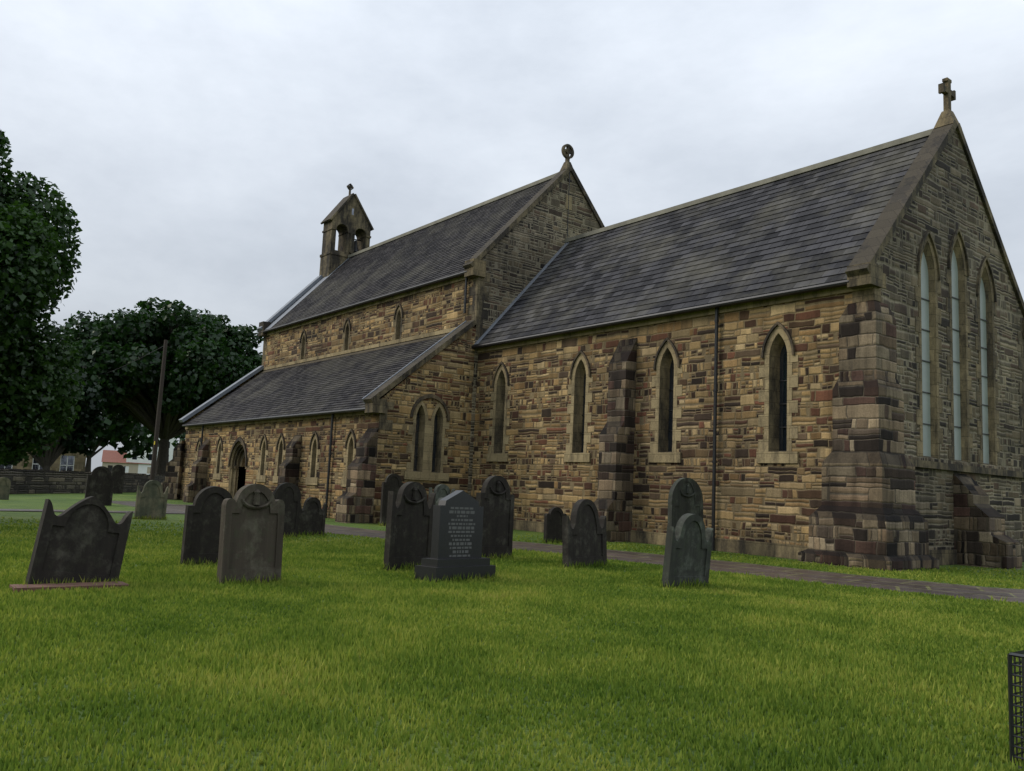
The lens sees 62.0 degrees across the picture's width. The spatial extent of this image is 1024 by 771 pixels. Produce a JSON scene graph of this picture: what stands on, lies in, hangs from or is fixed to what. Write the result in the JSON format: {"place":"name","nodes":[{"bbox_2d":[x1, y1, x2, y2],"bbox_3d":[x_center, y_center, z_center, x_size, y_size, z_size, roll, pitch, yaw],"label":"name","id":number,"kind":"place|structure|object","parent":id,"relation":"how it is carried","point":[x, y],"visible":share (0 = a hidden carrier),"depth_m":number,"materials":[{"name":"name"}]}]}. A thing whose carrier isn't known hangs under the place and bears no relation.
{"place":"outdoors","nodes":[
{"label":"outdoors","id":0,"kind":"place"},
{"bbox_2d":[0,492,1023,770],"bbox_3d":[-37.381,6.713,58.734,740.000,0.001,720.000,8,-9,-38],"label":"ground","id":1,"kind":"structure","parent":0,"point":[38,500],"depth_m":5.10,"materials":[{"name":"green plant"}]},
{"bbox_2d":[0,477,10,499],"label":"headstone","id":2,"kind":"object","parent":1,"relation":"on","point":[5,483],"visible":0.98,"depth_m":32.68,"materials":[{"name":"grey stone"}]},
{"bbox_2d":[0,129,85,467],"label":"tree","id":3,"kind":"object","parent":1,"relation":"on","point":[36,267],"visible":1,"depth_m":20.23,"materials":[{"name":"green plant"}]},
{"bbox_2d":[0,427,85,470],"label":"house","id":4,"kind":"structure","parent":1,"relation":"on","point":[69,461],"depth_m":67.23,"materials":[{"name":"stone"}]},
{"bbox_2d":[1,360,110,470],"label":"yew tree","id":5,"kind":"object","parent":1,"relation":"on","point":[91,404],"visible":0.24,"depth_m":52.89,"materials":[{"name":"green plant"}]},
{"bbox_2d":[9,581,128,592],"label":"kerb","id":6,"kind":"structure","parent":1,"relation":"on","point":[63,586],"depth_m":9.17,"materials":[{"name":"stone"}]},
{"bbox_2d":[25,496,132,583],"bbox_3d":[-4.846,1.808,9.589,0.933,1.126,0.212,17,-16,-36],"label":"headstone","id":7,"kind":"object","parent":1,"relation":"on","point":[86,537],"visible":0.94,"depth_m":9.54,"materials":[{"name":"black stone"}]},
{"bbox_2d":[0,468,164,493],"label":"boundary wall","id":8,"kind":"structure","parent":1,"relation":"on","point":[31,481],"depth_m":43.29,"materials":[{"name":"stone"}]},
{"bbox_2d":[85,466,114,505],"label":"headstone","id":9,"kind":"object","parent":1,"relation":"on","point":[100,483],"visible":0.93,"depth_m":31.62,"materials":[{"name":"grey stone"}]},
{"bbox_2d":[111,465,124,493],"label":"headstone","id":10,"kind":"object","parent":1,"relation":"on","point":[118,472],"visible":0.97,"depth_m":48.74,"materials":[{"name":"grey stone"}]},
{"bbox_2d":[85,414,159,471],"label":"tree","id":11,"kind":"object","parent":1,"relation":"on","point":[111,432],"visible":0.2,"depth_m":109.31,"materials":[{"name":"green plant"}]},
{"bbox_2d":[101,450,150,473],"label":"house","id":12,"kind":"structure","parent":1,"relation":"on","point":[111,459],"depth_m":172.83,"materials":[{"name":"tile"}]},
{"bbox_2d":[125,424,175,474],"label":"white house","id":13,"kind":"structure","parent":1,"relation":"on","point":[142,468],"depth_m":173.90,"materials":[{"name":"paint"}]},
{"bbox_2d":[134,480,168,518],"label":"headstone","id":14,"kind":"object","parent":1,"relation":"on","point":[151,498],"visible":0.98,"depth_m":23.76,"materials":[{"name":"grey stone"}]},
{"bbox_2d":[102,340,201,480],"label":"utility pole","id":15,"kind":"object","parent":1,"relation":"on","point":[155,443],"visible":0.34,"depth_m":49.09,"materials":[{"name":"brown wood"}]},
{"bbox_2d":[50,297,263,474],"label":"sycamore tree","id":16,"kind":"object","parent":1,"relation":"on","point":[213,345],"visible":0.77,"depth_m":57.80,"materials":[{"name":"green plant"}]},
{"bbox_2d":[171,432,185,447],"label":"tree","id":17,"kind":"object","parent":1,"relation":"on","point":[181,437],"visible":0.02,"depth_m":123.47,"materials":[{"name":"green plant"}]},
{"bbox_2d":[180,486,232,565],"bbox_3d":[-4.383,2.100,12.416,0.755,1.260,0.110,7,-5,-38],"label":"headstone","id":18,"kind":"object","parent":1,"relation":"on","point":[201,531],"visible":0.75,"depth_m":12.31,"materials":[{"name":"grey stone"}]},
{"bbox_2d":[216,484,284,583],"bbox_3d":[-3.217,1.891,10.557,0.794,1.339,0.178,9,-10,-43],"label":"headstone","id":19,"kind":"object","parent":1,"relation":"on","point":[251,532],"visible":0.99,"depth_m":10.52,"materials":[{"name":"grey stone"}]},
{"bbox_2d":[273,482,300,535],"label":"headstone","id":20,"kind":"object","parent":1,"relation":"on","point":[289,494],"visible":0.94,"depth_m":19.09,"materials":[{"name":"grey stone"}]},
{"bbox_2d":[298,497,325,535],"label":"headstone","id":21,"kind":"object","parent":1,"relation":"on","point":[312,515],"visible":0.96,"depth_m":20.01,"materials":[{"name":"grey stone"}]},
{"bbox_2d":[19,515,708,588],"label":"grass tufts","id":22,"kind":"object","parent":1,"relation":"on","point":[601,563],"visible":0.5,"depth_m":12.24,"materials":[{"name":"green plant"}]},
{"bbox_2d":[380,474,403,525],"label":"headstone","id":23,"kind":"object","parent":1,"relation":"on","point":[393,482],"visible":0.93,"depth_m":26.11,"materials":[{"name":"grey stone"}]},
{"bbox_2d":[383,482,435,569],"bbox_3d":[-1.545,2.209,13.061,0.171,1.460,0.860,-4,-9,43],"label":"headstone","id":24,"kind":"object","parent":1,"relation":"on","point":[408,533],"visible":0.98,"depth_m":13.01,"materials":[{"name":"grey stone"}]},
{"bbox_2d":[428,484,454,501],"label":"headstone","id":25,"kind":"object","parent":1,"relation":"on","point":[441,490],"visible":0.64,"depth_m":18.23,"materials":[{"name":"grey stone"}]},
{"bbox_2d":[414,490,495,582],"bbox_3d":[-0.763,2.161,11.976,0.424,1.369,1.182,-3,-9,41],"label":"headstone","id":26,"kind":"object","parent":1,"relation":"on","point":[457,533],"visible":0.98,"depth_m":11.85,"materials":[{"name":"black stone"}]},
{"bbox_2d":[476,476,514,557],"bbox_3d":[-0.315,2.503,15.814,0.175,1.660,0.928,-4,-9,43],"label":"headstone","id":27,"kind":"object","parent":1,"relation":"on","point":[495,498],"visible":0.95,"depth_m":15.81,"materials":[{"name":"grey stone"}]},
{"bbox_2d":[544,507,566,542],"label":"headstone","id":28,"kind":"object","parent":1,"relation":"on","point":[553,523],"visible":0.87,"depth_m":21.30,"materials":[{"name":"grey stone"}]},
{"bbox_2d":[562,499,606,566],"bbox_3d":[1.282,2.647,14.950,0.187,1.303,1.252,-3,-9,37],"label":"headstone","id":29,"kind":"object","parent":1,"relation":"on","point":[584,535],"visible":0.97,"depth_m":14.86,"materials":[{"name":"grey stone"}]},
{"bbox_2d":[668,478,702,527],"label":"headstone","id":30,"kind":"object","parent":1,"relation":"on","point":[685,495],"visible":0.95,"depth_m":20.28,"materials":[{"name":"grey stone"}]},
{"bbox_2d":[662,513,713,587],"bbox_3d":[2.561,2.456,12.393,0.890,1.179,0.120,10,-5,-38],"label":"headstone","id":31,"kind":"object","parent":1,"relation":"on","point":[688,547],"visible":0.97,"depth_m":12.32,"materials":[{"name":"grey stone"}]},
{"bbox_2d":[1007,650,1023,768],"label":"litter bin","id":32,"kind":"object","parent":1,"relation":"on","point":[1011,684],"visible":0.83,"depth_m":4.42,"materials":[{"name":"black metal"}]},
{"bbox_2d":[0,501,1023,602],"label":"path","id":33,"kind":"structure","parent":0,"point":[977,592],"depth_m":15.45,"materials":[{"name":"grey asphalt"}]},
{"bbox_2d":[0,0,1023,471],"label":"sky","id":34,"kind":"structure","parent":0,"point":[201,150],"materials":[{"name":"white"}]},
{"bbox_2d":[161,77,1023,570],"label":"church","id":35,"kind":"structure","parent":0,"point":[821,363],"depth_m":23.34,"materials":[{"name":"stone"}]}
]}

